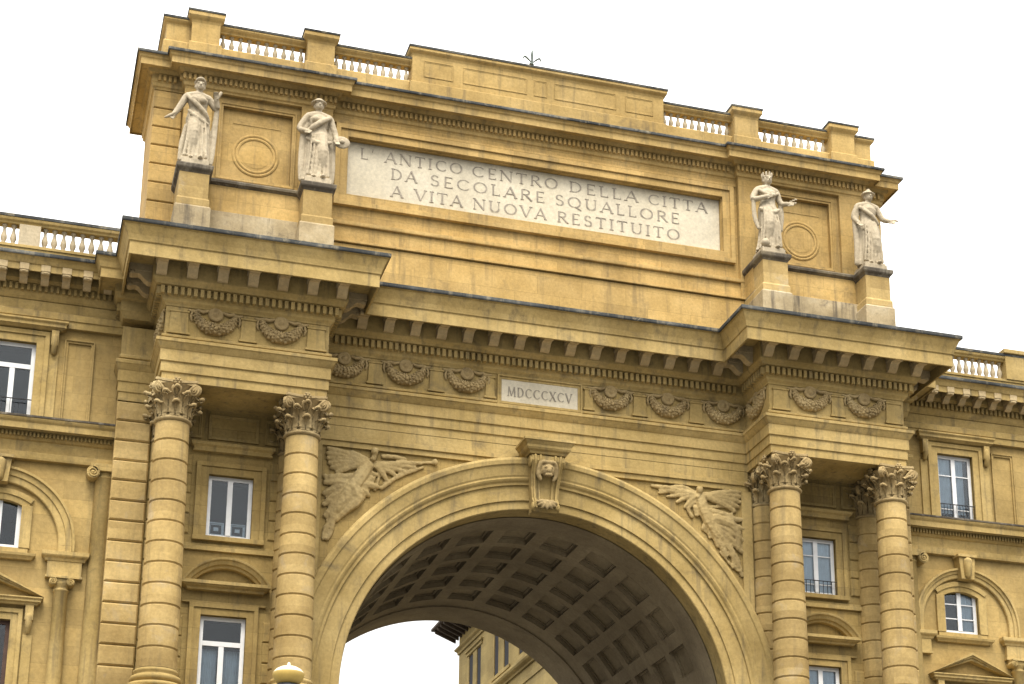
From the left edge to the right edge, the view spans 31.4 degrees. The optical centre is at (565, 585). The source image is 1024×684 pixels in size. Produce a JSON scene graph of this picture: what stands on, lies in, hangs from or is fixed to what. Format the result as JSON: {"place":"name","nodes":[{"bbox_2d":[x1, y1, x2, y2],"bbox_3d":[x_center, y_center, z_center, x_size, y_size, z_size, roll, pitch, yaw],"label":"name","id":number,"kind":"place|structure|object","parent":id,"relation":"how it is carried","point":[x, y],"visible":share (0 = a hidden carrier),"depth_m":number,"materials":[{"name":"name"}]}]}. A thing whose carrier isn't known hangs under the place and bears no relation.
{"place":"outdoors","nodes":[
{"label":"outdoors","id":0,"kind":"place"},
{"bbox_2d":[0,211,130,683],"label":"palace wing","id":1,"kind":"structure","parent":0,"point":[61,327],"depth_m":59.65,"materials":[{"name":"beige stone"}]},
{"bbox_2d":[0,620,9,683],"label":"window","id":2,"kind":"structure","parent":1,"relation":"in","point":[4,625],"depth_m":57.66,"materials":[{"name":"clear glass"}]},
{"bbox_2d":[0,500,21,547],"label":"window","id":3,"kind":"structure","parent":1,"relation":"in","point":[10,515],"depth_m":59.54,"materials":[{"name":"grey glass"}]},
{"bbox_2d":[0,341,36,414],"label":"window","id":4,"kind":"structure","parent":1,"relation":"in","point":[17,360],"depth_m":60.86,"materials":[{"name":"grey glass"}]},
{"bbox_2d":[272,662,303,683],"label":"street lamp","id":5,"kind":"object","parent":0,"point":[288,673],"visible":1,"depth_m":34.58,"materials":[{"name":"glass"}]},
{"bbox_2d":[431,621,556,683],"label":"street building","id":6,"kind":"structure","parent":0,"point":[485,657],"depth_m":100.33,"materials":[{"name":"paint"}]},
{"bbox_2d":[469,654,472,683],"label":"window","id":7,"kind":"structure","parent":6,"relation":"in","point":[471,657],"depth_m":103.93,"materials":[{"name":"grey glass"}]},
{"bbox_2d":[477,646,480,683],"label":"window","id":8,"kind":"structure","parent":6,"relation":"in","point":[479,649],"depth_m":102.27,"materials":[{"name":"grey glass"}]},
{"bbox_2d":[495,636,498,674],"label":"window","id":9,"kind":"structure","parent":6,"relation":"in","point":[496,637],"depth_m":98.86,"materials":[{"name":"grey glass"}]},
{"bbox_2d":[505,640,508,665],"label":"window","id":10,"kind":"structure","parent":6,"relation":"in","point":[506,643],"depth_m":96.83,"materials":[{"name":"grey glass"}]},
{"bbox_2d":[0,0,1023,683],"label":"sky","id":11,"kind":"structure","parent":0,"point":[938,85],"materials":[{"name":"white"}]},
{"bbox_2d":[94,7,962,683],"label":"triumphal arch","id":12,"kind":"structure","parent":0,"point":[564,377],"depth_m":64.92,"materials":[{"name":"stone"}]},
{"bbox_2d":[164,77,222,165],"bbox_3d":[-12.779,-15.818,62.201,1.895,3.560,1.038,5,-18,-17],"label":"statue","id":13,"kind":"object","parent":12,"relation":"on","point":[197,141],"visible":0.95,"depth_m":62.06,"materials":[{"name":"stone"}]},
{"bbox_2d":[196,616,244,683],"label":"window","id":14,"kind":"structure","parent":12,"relation":"in","point":[221,640],"depth_m":59.31,"materials":[{"name":"grey glass"}]},
{"bbox_2d":[206,476,252,538],"bbox_3d":[-11.330,-2.448,60.907,1.520,2.210,0.889,5,-18,-17],"label":"window","id":15,"kind":"structure","parent":12,"relation":"in","point":[229,505],"depth_m":61.22,"materials":[{"name":"grey glass"}]},
{"bbox_2d":[297,98,349,183],"bbox_3d":[-8.477,-15.414,63.503,1.867,3.549,1.034,5,-18,-17],"label":"statue","id":16,"kind":"object","parent":12,"relation":"on","point":[320,139],"visible":0.94,"depth_m":63.27,"materials":[{"name":"stone"}]},
{"bbox_2d":[523,50,540,64],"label":"roof finial","id":17,"kind":"object","parent":12,"relation":"on","point":[531,60],"visible":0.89,"depth_m":70.50,"materials":[{"name":"black metal"}]},
{"bbox_2d":[750,171,796,257],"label":"statue","id":18,"kind":"object","parent":12,"relation":"on","point":[769,221],"visible":0.97,"depth_m":68.17,"materials":[{"name":"stone"}]},
{"bbox_2d":[802,538,836,594],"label":"window","id":19,"kind":"structure","parent":12,"relation":"in","point":[818,555],"depth_m":66.81,"materials":[{"name":"grey glass"}]},
{"bbox_2d":[809,666,838,683],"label":"window","id":20,"kind":"structure","parent":12,"relation":"in","point":[818,675],"depth_m":65.60,"materials":[{"name":"grey glass"}]},
{"bbox_2d":[851,189,897,274],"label":"statue","id":21,"kind":"object","parent":12,"relation":"on","point":[868,249],"visible":0.97,"depth_m":69.29,"materials":[{"name":"stone"}]},
{"bbox_2d":[904,347,1023,683],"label":"palace wing","id":22,"kind":"structure","parent":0,"point":[966,451],"depth_m":69.70,"materials":[{"name":"beige stone"}]},
{"bbox_2d":[937,455,974,519],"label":"window","id":23,"kind":"structure","parent":22,"relation":"in","point":[955,489],"depth_m":70.38,"materials":[{"name":"grey glass"}]},
{"bbox_2d":[944,593,977,634],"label":"window","id":24,"kind":"structure","parent":22,"relation":"in","point":[960,610],"depth_m":68.93,"materials":[{"name":"grey glass"}]}
]}

